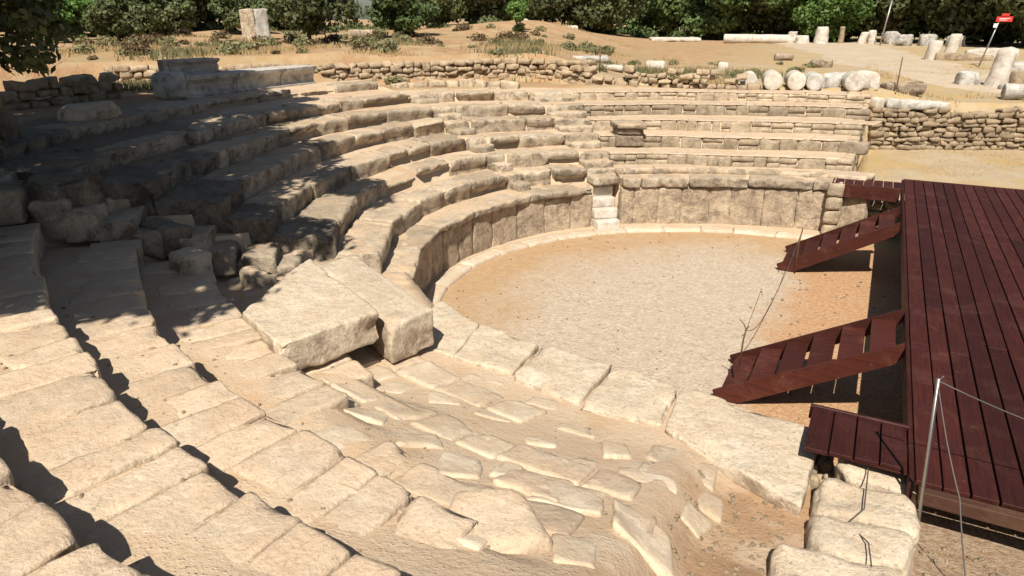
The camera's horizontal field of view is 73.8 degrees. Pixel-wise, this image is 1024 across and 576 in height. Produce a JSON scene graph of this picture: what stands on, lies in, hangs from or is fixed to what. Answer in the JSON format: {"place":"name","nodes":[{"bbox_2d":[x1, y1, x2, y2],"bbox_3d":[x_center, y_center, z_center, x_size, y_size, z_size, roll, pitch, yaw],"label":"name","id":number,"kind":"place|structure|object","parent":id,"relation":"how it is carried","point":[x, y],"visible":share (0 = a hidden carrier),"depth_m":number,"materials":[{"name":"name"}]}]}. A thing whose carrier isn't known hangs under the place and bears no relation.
{"place":"outdoors","nodes":[
{"label":"outdoors","id":0,"kind":"place"},
{"bbox_2d":[216,0,556,18],"label":"sky","id":1,"kind":"structure","parent":0,"point":[364,3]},
{"bbox_2d":[0,19,1023,575],"bbox_3d":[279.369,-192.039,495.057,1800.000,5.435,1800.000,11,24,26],"label":"ground","id":2,"kind":"structure","parent":0,"point":[998,549],"depth_m":22.66,"materials":[{"name":"sand"}]},
{"bbox_2d":[0,72,122,110],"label":"rubble wall","id":3,"kind":"structure","parent":2,"relation":"on","point":[77,88],"depth_m":15.91,"materials":[{"name":"stone"}]},
{"bbox_2d":[62,0,98,39],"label":"bush","id":4,"kind":"object","parent":2,"relation":"on","point":[75,5],"visible":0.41,"depth_m":30.05,"materials":[{"name":"green plant"}]},
{"bbox_2d":[77,0,156,41],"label":"bush","id":5,"kind":"object","parent":2,"relation":"on","point":[104,18],"visible":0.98,"depth_m":29.20,"materials":[{"name":"green plant"}]},
{"bbox_2d":[143,0,198,35],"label":"bush","id":6,"kind":"object","parent":2,"relation":"on","point":[166,12],"visible":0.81,"depth_m":33.25,"materials":[{"name":"green plant"}]},
{"bbox_2d":[139,0,209,25],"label":"tree","id":7,"kind":"object","parent":2,"relation":"on","point":[197,14],"visible":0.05,"depth_m":45.99,"materials":[{"name":"green plant"}]},
{"bbox_2d":[195,0,220,24],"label":"tree","id":8,"kind":"object","parent":2,"relation":"on","point":[211,16],"visible":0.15,"depth_m":50.74,"materials":[{"name":"green plant"}]},
{"bbox_2d":[150,65,315,99],"bbox_3d":[-7.656,-5.904,19.258,1.021,0.707,5.389,9,23,22],"label":"marble bench","id":9,"kind":"object","parent":2,"relation":"on","point":[170,85],"visible":0.96,"depth_m":18.45,"materials":[{"name":"stone"}]},
{"bbox_2d":[157,57,219,73],"bbox_3d":[-8.585,-5.921,18.196,0.676,0.369,1.407,12,24,28],"label":"marble block","id":10,"kind":"object","parent":9,"relation":"on","point":[195,65],"depth_m":17.96,"materials":[{"name":"stone"}]},
{"bbox_2d":[207,0,273,29],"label":"bush","id":11,"kind":"object","parent":2,"relation":"on","point":[230,16],"visible":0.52,"depth_m":35.69,"materials":[{"name":"green plant"}]},
{"bbox_2d":[239,8,270,39],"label":"column block","id":12,"kind":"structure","parent":2,"relation":"on","point":[254,22],"depth_m":31.17,"materials":[{"name":"grey stone"}]},
{"bbox_2d":[66,14,511,32],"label":"scrub","id":13,"kind":"object","parent":2,"relation":"on","point":[211,26],"visible":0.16,"depth_m":49.71,"materials":[{"name":"green plant"}]},
{"bbox_2d":[9,22,615,84],"bbox_3d":[-7.869,-11.351,32.196,29.324,2.043,21.836,-9,23,-23],"label":"scrub","id":14,"kind":"object","parent":2,"relation":"on","point":[388,46],"visible":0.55,"depth_m":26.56,"materials":[{"name":"plant"}]},
{"bbox_2d":[260,0,365,38],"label":"bush","id":15,"kind":"object","parent":2,"relation":"on","point":[308,16],"visible":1,"depth_m":28.79,"materials":[{"name":"green plant"}]},
{"bbox_2d":[100,57,595,82],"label":"rubble wall","id":16,"kind":"structure","parent":2,"relation":"on","point":[354,73],"depth_m":23.73,"materials":[{"name":"stone"}]},
{"bbox_2d":[347,29,374,35],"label":"stone fragment","id":17,"kind":"object","parent":2,"relation":"on","point":[354,32],"visible":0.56,"depth_m":36.51,"materials":[{"name":"beige stone"}]},
{"bbox_2d":[32,22,730,86],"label":"dry grass","id":18,"kind":"structure","parent":2,"relation":"on","point":[260,51],"depth_m":25.65,"materials":[{"name":"plant"}]},
{"bbox_2d":[364,0,441,32],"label":"oak tree","id":19,"kind":"object","parent":2,"relation":"on","point":[411,15],"visible":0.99,"depth_m":34.16,"materials":[{"name":"green plant"}]},
{"bbox_2d":[0,80,861,575],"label":"sandy terraces","id":20,"kind":"object","parent":2,"relation":"on","point":[176,554],"visible":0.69,"depth_m":6.53,"materials":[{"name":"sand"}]},
{"bbox_2d":[0,112,20,139],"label":"stone block","id":21,"kind":"structure","parent":20,"relation":"on","point":[9,128],"depth_m":11.38,"materials":[{"name":"stone"}]},
{"bbox_2d":[21,167,107,207],"bbox_3d":[-6.597,-1.395,9.973,1.056,0.577,0.753,11,24,26],"label":"stone block","id":22,"kind":"object","parent":20,"relation":"on","point":[77,189],"depth_m":9.78,"materials":[{"name":"stone"}]},
{"bbox_2d":[57,100,121,121],"bbox_3d":[-8.533,-3.518,13.829,0.642,0.501,1.138,15,26,33],"label":"boulder","id":23,"kind":"object","parent":20,"relation":"on","point":[86,111],"visible":0.64,"depth_m":13.57,"materials":[{"name":"grey stone"}]},
{"bbox_2d":[140,217,191,256],"bbox_3d":[-5.175,-0.761,10.262,0.736,0.490,0.390,11,24,26],"label":"stone block","id":24,"kind":"object","parent":20,"relation":"on","point":[171,233],"depth_m":10.11,"materials":[{"name":"stone"}]},
{"bbox_2d":[0,171,339,277],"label":"stone stairway","id":25,"kind":"object","parent":20,"relation":"on","point":[63,220],"visible":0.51,"depth_m":9.94,"materials":[{"name":"beige stone"}]},
{"bbox_2d":[168,247,211,275],"bbox_3d":[-4.588,-0.341,9.744,0.546,0.416,0.407,11,24,26],"label":"stone block","id":26,"kind":"object","parent":20,"relation":"on","point":[190,261],"depth_m":9.60,"materials":[{"name":"beige stone"}]},
{"bbox_2d":[0,223,476,575],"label":"seating wedge","id":27,"kind":"object","parent":20,"relation":"on","point":[55,375],"visible":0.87,"depth_m":4.90,"materials":[{"name":"stone"}]},
{"bbox_2d":[242,259,378,369],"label":"fallen slab","id":28,"kind":"structure","parent":27,"relation":"on","point":[308,313],"depth_m":8.02,"materials":[{"name":"beige stone"}]},
{"bbox_2d":[0,81,507,273],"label":"seating wedge","id":29,"kind":"object","parent":20,"relation":"on","point":[341,194],"visible":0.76,"depth_m":13.44,"materials":[{"name":"beige stone"}]},
{"bbox_2d":[239,266,277,288],"bbox_3d":[-3.765,-0.096,10.106,0.502,0.402,0.371,11,24,26],"label":"stone block","id":30,"kind":"object","parent":20,"relation":"on","point":[253,277],"depth_m":10.00,"materials":[{"name":"beige stone"}]},
{"bbox_2d":[409,92,530,191],"bbox_3d":[-1.374,-4.162,19.066,0.790,2.091,5.704,-14,26,-32],"label":"stone stairway","id":31,"kind":"object","parent":20,"relation":"on","point":[456,124],"visible":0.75,"depth_m":18.55,"materials":[{"name":"beige stone"}]},
{"bbox_2d":[449,488,552,553],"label":"stone block","id":32,"kind":"structure","parent":20,"relation":"on","point":[508,522],"depth_m":4.51,"materials":[{"name":"stone"}]},
{"bbox_2d":[421,88,586,185],"bbox_3d":[-0.445,-4.472,19.819,3.282,2.155,5.662,-7,23,-17],"label":"seating wedge","id":33,"kind":"object","parent":20,"relation":"on","point":[487,119],"visible":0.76,"depth_m":19.37,"materials":[{"name":"beige stone"}]},
{"bbox_2d":[529,90,618,185],"bbox_3d":[1.795,-4.539,19.996,1.440,1.940,5.410,-5,22,-13],"label":"stone stairway","id":34,"kind":"object","parent":20,"relation":"on","point":[599,167],"visible":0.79,"depth_m":19.41,"materials":[{"name":"beige stone"}]},
{"bbox_2d":[573,88,881,233],"bbox_3d":[6.099,-4.029,20.183,9.570,3.086,6.395,4,22,10],"label":"seating wedge","id":35,"kind":"object","parent":20,"relation":"on","point":[855,146],"visible":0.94,"depth_m":19.52,"materials":[{"name":"stone"}]},
{"bbox_2d":[610,120,646,145],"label":"moulded block","id":36,"kind":"structure","parent":35,"relation":"on","point":[627,132],"depth_m":19.34,"materials":[{"name":"brown stone"}]},
{"bbox_2d":[761,69,782,89],"bbox_3d":[8.728,-6.994,22.912,0.597,0.608,1.430,6,22,15],"label":"column drum","id":37,"kind":"object","parent":20,"relation":"on","point":[771,79],"depth_m":22.31,"materials":[{"name":"white stone"}]},
{"bbox_2d":[784,70,805,90],"bbox_3d":[9.465,-6.952,22.819,0.598,0.593,1.327,6,22,14],"label":"column drum","id":38,"kind":"object","parent":20,"relation":"on","point":[794,79],"depth_m":22.26,"materials":[{"name":"white stone"}]},
{"bbox_2d":[805,71,823,90],"bbox_3d":[10.019,-6.885,22.708,0.556,0.558,1.219,6,22,15],"label":"column drum","id":39,"kind":"object","parent":20,"relation":"on","point":[814,81],"depth_m":22.20,"materials":[{"name":"grey stone"}]},
{"bbox_2d":[822,72,841,88],"bbox_3d":[10.542,-6.845,22.565,0.618,0.573,0.524,5,22,13],"label":"marble fragment","id":40,"kind":"object","parent":20,"relation":"on","point":[832,79],"visible":0.74,"depth_m":22.36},
{"bbox_2d":[841,71,865,91],"bbox_3d":[11.057,-6.696,22.144,0.620,0.621,0.928,6,22,14],"label":"column drum","id":41,"kind":"object","parent":20,"relation":"on","point":[853,81],"depth_m":21.76,"materials":[{"name":"white stone"}]},
{"bbox_2d":[398,0,483,26],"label":"tree","id":42,"kind":"object","parent":2,"relation":"on","point":[451,9],"visible":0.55,"depth_m":58.08,"materials":[{"name":"green plant"}]},
{"bbox_2d":[111,35,794,92],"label":"weeds","id":43,"kind":"object","parent":2,"relation":"on","point":[143,85],"visible":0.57,"depth_m":25.65,"materials":[{"name":"plant"}]},
{"bbox_2d":[390,79,520,88],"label":"rubble wall","id":44,"kind":"structure","parent":2,"relation":"on","point":[501,84],"depth_m":22.46,"materials":[{"name":"stone"}]},
{"bbox_2d":[448,0,510,22],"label":"tree","id":45,"kind":"object","parent":2,"relation":"on","point":[486,8],"visible":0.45,"depth_m":62.85,"materials":[{"name":"green plant"}]},
{"bbox_2d":[505,0,528,31],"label":"bush","id":46,"kind":"object","parent":2,"relation":"on","point":[516,10],"visible":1,"depth_m":40.14,"materials":[{"name":"green plant"}]},
{"bbox_2d":[490,0,572,20],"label":"tree","id":47,"kind":"object","parent":2,"relation":"on","point":[534,8],"visible":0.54,"depth_m":64.35,"materials":[{"name":"green plant"}]},
{"bbox_2d":[533,0,609,28],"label":"tree","id":48,"kind":"object","parent":2,"relation":"on","point":[574,14],"visible":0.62,"depth_m":70.40,"materials":[{"name":"green plant"}]},
{"bbox_2d":[573,55,608,62],"bbox_3d":[3.159,-9.363,27.930,1.632,0.322,0.823,2,22,5],"label":"stone fragment","id":49,"kind":"object","parent":2,"relation":"on","point":[604,58],"visible":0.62,"depth_m":27.57,"materials":[{"name":"grey stone"}]},
{"bbox_2d":[572,0,648,33],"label":"tree","id":50,"kind":"object","parent":2,"relation":"on","point":[621,10],"visible":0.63,"depth_m":71.62,"materials":[{"name":"green plant"}]},
{"bbox_2d":[425,226,815,304],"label":"marble kerb","id":51,"kind":"structure","parent":2,"relation":"on","point":[435,293],"depth_m":17.19,"materials":[{"name":"grey stone"}]},
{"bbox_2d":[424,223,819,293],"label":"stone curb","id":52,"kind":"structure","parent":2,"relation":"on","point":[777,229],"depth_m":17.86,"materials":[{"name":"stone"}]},
{"bbox_2d":[621,4,660,32],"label":"tree","id":53,"kind":"object","parent":2,"relation":"on","point":[646,21],"visible":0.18,"depth_m":81.60,"materials":[{"name":"green plant"}]},
{"bbox_2d":[560,65,762,89],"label":"rubble wall","id":54,"kind":"structure","parent":2,"relation":"on","point":[700,77],"depth_m":23.12,"materials":[{"name":"stone"}]},
{"bbox_2d":[641,0,705,34],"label":"tree","id":55,"kind":"object","parent":2,"relation":"on","point":[654,8],"visible":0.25,"depth_m":78.45,"materials":[{"name":"green plant"}]},
{"bbox_2d":[649,37,700,41],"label":"stone fragment","id":56,"kind":"object","parent":2,"relation":"on","point":[680,39],"visible":0.87,"depth_m":69.23,"materials":[{"name":"white stone"}]},
{"bbox_2d":[562,40,816,80],"bbox_3d":[7.393,-10.313,30.579,10.892,1.412,14.630,11,24,26],"label":"scrub","id":57,"kind":"object","parent":2,"relation":"on","point":[674,62],"visible":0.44,"depth_m":31.77,"materials":[{"name":"plant"}]},
{"bbox_2d":[660,0,752,39],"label":"tree","id":58,"kind":"object","parent":2,"relation":"on","point":[710,17],"visible":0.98,"depth_m":73.10,"materials":[{"name":"green plant"}]},
{"bbox_2d":[723,34,752,42],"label":"column shaft","id":59,"kind":"object","parent":2,"relation":"on","point":[737,38],"visible":0.95,"depth_m":64.91,"materials":[{"name":"white stone"}]},
{"bbox_2d":[617,173,873,236],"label":"podium wall","id":60,"kind":"structure","parent":2,"relation":"on","point":[777,204],"depth_m":17.97,"materials":[{"name":"stone"}]},
{"bbox_2d":[734,0,801,34],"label":"tree","id":61,"kind":"object","parent":2,"relation":"on","point":[767,21],"visible":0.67,"depth_m":73.66,"materials":[{"name":"green plant"}]},
{"bbox_2d":[752,34,796,43],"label":"column shaft","id":62,"kind":"object","parent":2,"relation":"on","point":[766,38],"visible":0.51,"depth_m":64.56,"materials":[{"name":"white stone"}]},
{"bbox_2d":[532,17,1019,43],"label":"scrub","id":63,"kind":"object","parent":2,"relation":"on","point":[644,31],"visible":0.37,"depth_m":76.89,"materials":[{"name":"green plant"}]},
{"bbox_2d":[764,0,836,36],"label":"tree","id":64,"kind":"object","parent":2,"relation":"on","point":[779,3],"visible":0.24,"depth_m":69.25,"materials":[{"name":"green plant"}]},
{"bbox_2d":[813,27,828,43],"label":"column stump","id":65,"kind":"object","parent":2,"relation":"on","point":[821,35],"visible":0.95,"depth_m":61.94,"materials":[{"name":"white stone"}]},
{"bbox_2d":[810,59,832,67],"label":"stone fragment","id":66,"kind":"object","parent":2,"relation":"on","point":[823,63],"visible":0.89,"depth_m":32.62,"materials":[{"name":"brown stone"}]},
{"bbox_2d":[789,0,877,42],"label":"tree","id":67,"kind":"object","parent":2,"relation":"on","point":[849,15],"visible":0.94,"depth_m":65.38,"materials":[{"name":"green plant"}]},
{"bbox_2d":[767,454,920,575],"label":"ruined end wall","id":68,"kind":"structure","parent":2,"relation":"on","point":[885,524],"depth_m":5.66,"materials":[{"name":"grey stone"}]},
{"bbox_2d":[848,466,871,566],"bbox_3d":[3.030,1.839,5.959,0.170,0.141,2.254,10,23,23],"label":"wire rope","id":69,"kind":"object","parent":68,"relation":"on","point":[863,509],"visible":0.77,"depth_m":5.81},
{"bbox_2d":[838,200,899,237],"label":"rubble wall","id":70,"kind":"structure","parent":2,"relation":"on","point":[876,207],"depth_m":17.22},
{"bbox_2d":[857,70,880,90],"bbox_3d":[11.812,-6.933,22.782,0.849,0.639,0.540,7,22,16],"label":"marble fragment","id":71,"kind":"object","parent":2,"relation":"on","point":[873,77],"visible":0.52,"depth_m":22.51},
{"bbox_2d":[844,0,913,40],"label":"tree","id":72,"kind":"object","parent":2,"relation":"on","point":[873,22],"visible":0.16,"depth_m":68.44,"materials":[{"name":"green plant"}]},
{"bbox_2d":[883,31,900,43],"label":"stone fragment","id":73,"kind":"object","parent":2,"relation":"on","point":[889,37],"visible":0.7,"depth_m":61.98,"materials":[{"name":"grey stone"}]},
{"bbox_2d":[874,0,918,32],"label":"tree","id":74,"kind":"object","parent":2,"relation":"on","point":[889,21],"visible":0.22,"depth_m":66.43,"materials":[{"name":"green plant"}]},
{"bbox_2d":[880,80,926,95],"bbox_3d":[13.200,-6.753,23.044,1.317,0.548,0.750,3,22,7],"label":"marble fragment","id":75,"kind":"object","parent":2,"relation":"on","point":[915,87],"visible":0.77,"depth_m":22.72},
{"bbox_2d":[895,34,913,45],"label":"stone fragment","id":76,"kind":"object","parent":2,"relation":"on","point":[904,40],"visible":0.85,"depth_m":59.17,"materials":[{"name":"grey stone"}]},
{"bbox_2d":[871,0,949,40],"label":"tree","id":77,"kind":"object","parent":2,"relation":"on","point":[916,27],"visible":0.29,"depth_m":66.10,"materials":[{"name":"green plant"}]},
{"bbox_2d":[804,178,1023,532],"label":"wooden stage","id":78,"kind":"object","parent":2,"relation":"on","point":[962,275],"visible":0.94,"depth_m":8.15,"materials":[{"name":"wood"}]},
{"bbox_2d":[917,34,937,45],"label":"stone fragment","id":79,"kind":"object","parent":2,"relation":"on","point":[924,39],"visible":0.62,"depth_m":59.24,"materials":[{"name":"grey stone"}]},
{"bbox_2d":[917,376,943,520],"bbox_3d":[3.490,1.562,5.759,0.188,1.834,0.027,11,24,26],"label":"metal post","id":80,"kind":"object","parent":2,"relation":"on","point":[934,407],"visible":0.81,"depth_m":5.67,"materials":[{"name":"metal"}]},
{"bbox_2d":[938,387,965,575],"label":"wire rope","id":81,"kind":"object","parent":80,"relation":"attached to","point":[955,483],"visible":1,"depth_m":5.29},
{"bbox_2d":[876,0,987,39],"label":"tree","id":82,"kind":"object","parent":2,"relation":"on","point":[900,13],"visible":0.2,"depth_m":63.09,"materials":[{"name":"green plant"}]},
{"bbox_2d":[924,40,943,59],"bbox_3d":[23.872,-13.427,38.645,0.833,1.147,0.830,11,24,26],"label":"column stump","id":83,"kind":"object","parent":2,"relation":"on","point":[934,47],"visible":0.85,"depth_m":38.38,"materials":[{"name":"white stone"}]},
{"bbox_2d":[865,60,1023,111],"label":"dry grass","id":84,"kind":"structure","parent":2,"relation":"on","point":[932,95],"depth_m":27.86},
{"bbox_2d":[867,106,1023,150],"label":"rubble wall","id":85,"kind":"structure","parent":2,"relation":"on","point":[981,129],"depth_m":22.55,"materials":[{"name":"stone"}]},
{"bbox_2d":[884,97,949,109],"bbox_3d":[13.335,-6.092,22.550,2.037,0.388,0.560,2,22,5],"label":"marble fragment","id":86,"kind":"object","parent":85,"relation":"on","point":[892,103],"visible":0.89,"depth_m":22.34,"materials":[{"name":"stone"}]},
{"bbox_2d":[934,52,994,60],"bbox_3d":[25.305,-12.934,38.266,3.048,0.581,1.083,6,22,16],"label":"stone fragment","id":87,"kind":"object","parent":2,"relation":"on","point":[956,56],"visible":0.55,"depth_m":37.94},
{"bbox_2d":[944,34,961,52],"bbox_3d":[24.875,-13.601,38.623,0.801,1.494,0.704,11,24,26],"label":"column stump","id":88,"kind":"object","parent":87,"relation":"on","point":[954,41],"visible":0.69,"depth_m":38.33,"materials":[{"name":"white stone"}]},
{"bbox_2d":[954,71,980,84],"bbox_3d":[18.080,-8.253,27.084,0.817,0.695,0.634,5,22,13],"label":"stone fragment","id":89,"kind":"object","parent":2,"relation":"on","point":[967,78],"visible":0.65,"depth_m":26.83,"materials":[{"name":"grey stone"}]},
{"bbox_2d":[926,0,1020,44],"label":"tree","id":90,"kind":"object","parent":2,"relation":"on","point":[967,20],"visible":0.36,"depth_m":59.41,"materials":[{"name":"green plant"}]},
{"bbox_2d":[965,47,1019,59],"bbox_3d":[28.123,-13.738,40.038,2.670,0.828,0.772,8,23,21],"label":"stone fragment","id":91,"kind":"object","parent":2,"relation":"on","point":[989,51],"visible":0.37,"depth_m":39.80,"materials":[{"name":"white stone"}]},
{"bbox_2d":[964,0,1023,45],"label":"tree","id":92,"kind":"object","parent":2,"relation":"on","point":[993,13],"visible":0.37,"depth_m":56.85,"materials":[{"name":"green plant"}]},
{"bbox_2d":[978,13,1012,66],"bbox_3d":[23.947,-12.202,33.822,0.984,2.606,0.155,11,24,26],"label":"red sign","id":93,"kind":"object","parent":2,"relation":"on","point":[1003,19],"visible":0.94,"depth_m":33.47,"materials":[{"name":"metal"}]},
{"bbox_2d":[983,48,1018,86],"bbox_3d":[18.712,-8.399,26.187,0.916,1.511,0.786,11,24,26],"label":"column stump","id":94,"kind":"object","parent":2,"relation":"on","point":[1002,67],"visible":0.9,"depth_m":25.92,"materials":[{"name":"white stone"}]},
{"bbox_2d":[983,0,1023,41],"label":"tree","id":95,"kind":"object","parent":2,"relation":"on","point":[1019,24],"visible":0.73,"depth_m":53.28,"materials":[{"name":"green plant"}]},
{"bbox_2d":[1001,83,1023,99],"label":"column shaft","id":96,"kind":"object","parent":2,"relation":"on","point":[1012,91],"visible":0.99,"depth_m":23.33,"materials":[{"name":"grey stone"}]},
{"bbox_2d":[1002,0,1023,17],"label":"tree","id":97,"kind":"object","parent":2,"relation":"on","point":[1012,11],"visible":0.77,"depth_m":52.23,"materials":[{"name":"green plant"}]},
{"bbox_2d":[1008,70,1023,83],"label":"stone fragment","id":98,"kind":"object","parent":2,"relation":"on","point":[1016,77],"visible":0.4,"depth_m":26.85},
{"bbox_3d":[-7.466,-4.193,5.788,7.914,8.076,8.440,11,24,26],"label":"oak tree","id":99,"kind":"object","parent":2,"relation":"on","visible":0},
{"bbox_2d":[0,0,76,145],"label":"oak branch","id":100,"kind":"object","parent":99,"relation":"attached to","point":[24,19],"visible":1,"depth_m":7.78,"materials":[{"name":"green plant"}]},
{"bbox_2d":[308,345,723,575],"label":"stone pavement","id":101,"kind":"structure","parent":0,"point":[561,502],"depth_m":5.86,"materials":[{"name":"stone"}]},
{"bbox_2d":[317,255,433,362],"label":"fallen slab","id":102,"kind":"structure","parent":101,"relation":"on","point":[404,324],"depth_m":8.78,"materials":[{"name":"grey stone"}]},
{"bbox_2d":[441,227,1023,512],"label":"orchestra floor","id":103,"kind":"structure","parent":0,"point":[687,322],"depth_m":13.34,"materials":[{"name":"sand"}]},
{"bbox_2d":[383,182,591,292],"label":"podium wall","id":104,"kind":"structure","parent":103,"relation":"on","point":[429,253],"depth_m":16.04,"materials":[{"name":"stone"}]},
{"bbox_2d":[0,101,1000,575],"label":"pebbles","id":105,"kind":"object","parent":103,"relation":"on","point":[736,519],"visible":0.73,"depth_m":5.76,"materials":[{"name":"stone"}]},
{"bbox_2d":[584,176,619,228],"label":"marble steps","id":106,"kind":"structure","parent":103,"relation":"on","point":[604,212],"depth_m":18.03,"materials":[{"name":"stone"}]},
{"bbox_2d":[428,301,817,517],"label":"stone slabs","id":107,"kind":"structure","parent":103,"relation":"on","point":[771,460],"depth_m":7.59,"materials":[{"name":"stone"}]},
{"bbox_2d":[712,308,904,403],"bbox_3d":[4.216,0.946,9.769,2.260,1.380,1.285,11,24,26],"label":"wooden stair","id":108,"kind":"object","parent":103,"relation":"on","point":[793,373],"visible":0.98,"depth_m":9.60,"materials":[{"name":"wood"}]},
{"bbox_2d":[777,207,899,271],"bbox_3d":[7.154,-1.096,14.979,2.210,1.360,1.445,11,24,26],"label":"wooden stair","id":109,"kind":"object","parent":103,"relation":"on","point":[810,253],"visible":1,"depth_m":14.78,"materials":[{"name":"wood"}]},
{"bbox_2d":[772,43,1001,92],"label":"path","id":110,"kind":"structure","parent":0,"point":[856,55],"depth_m":35.68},
{"bbox_2d":[861,150,1021,182],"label":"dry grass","id":111,"kind":"structure","parent":0,"point":[962,162],"depth_m":20.47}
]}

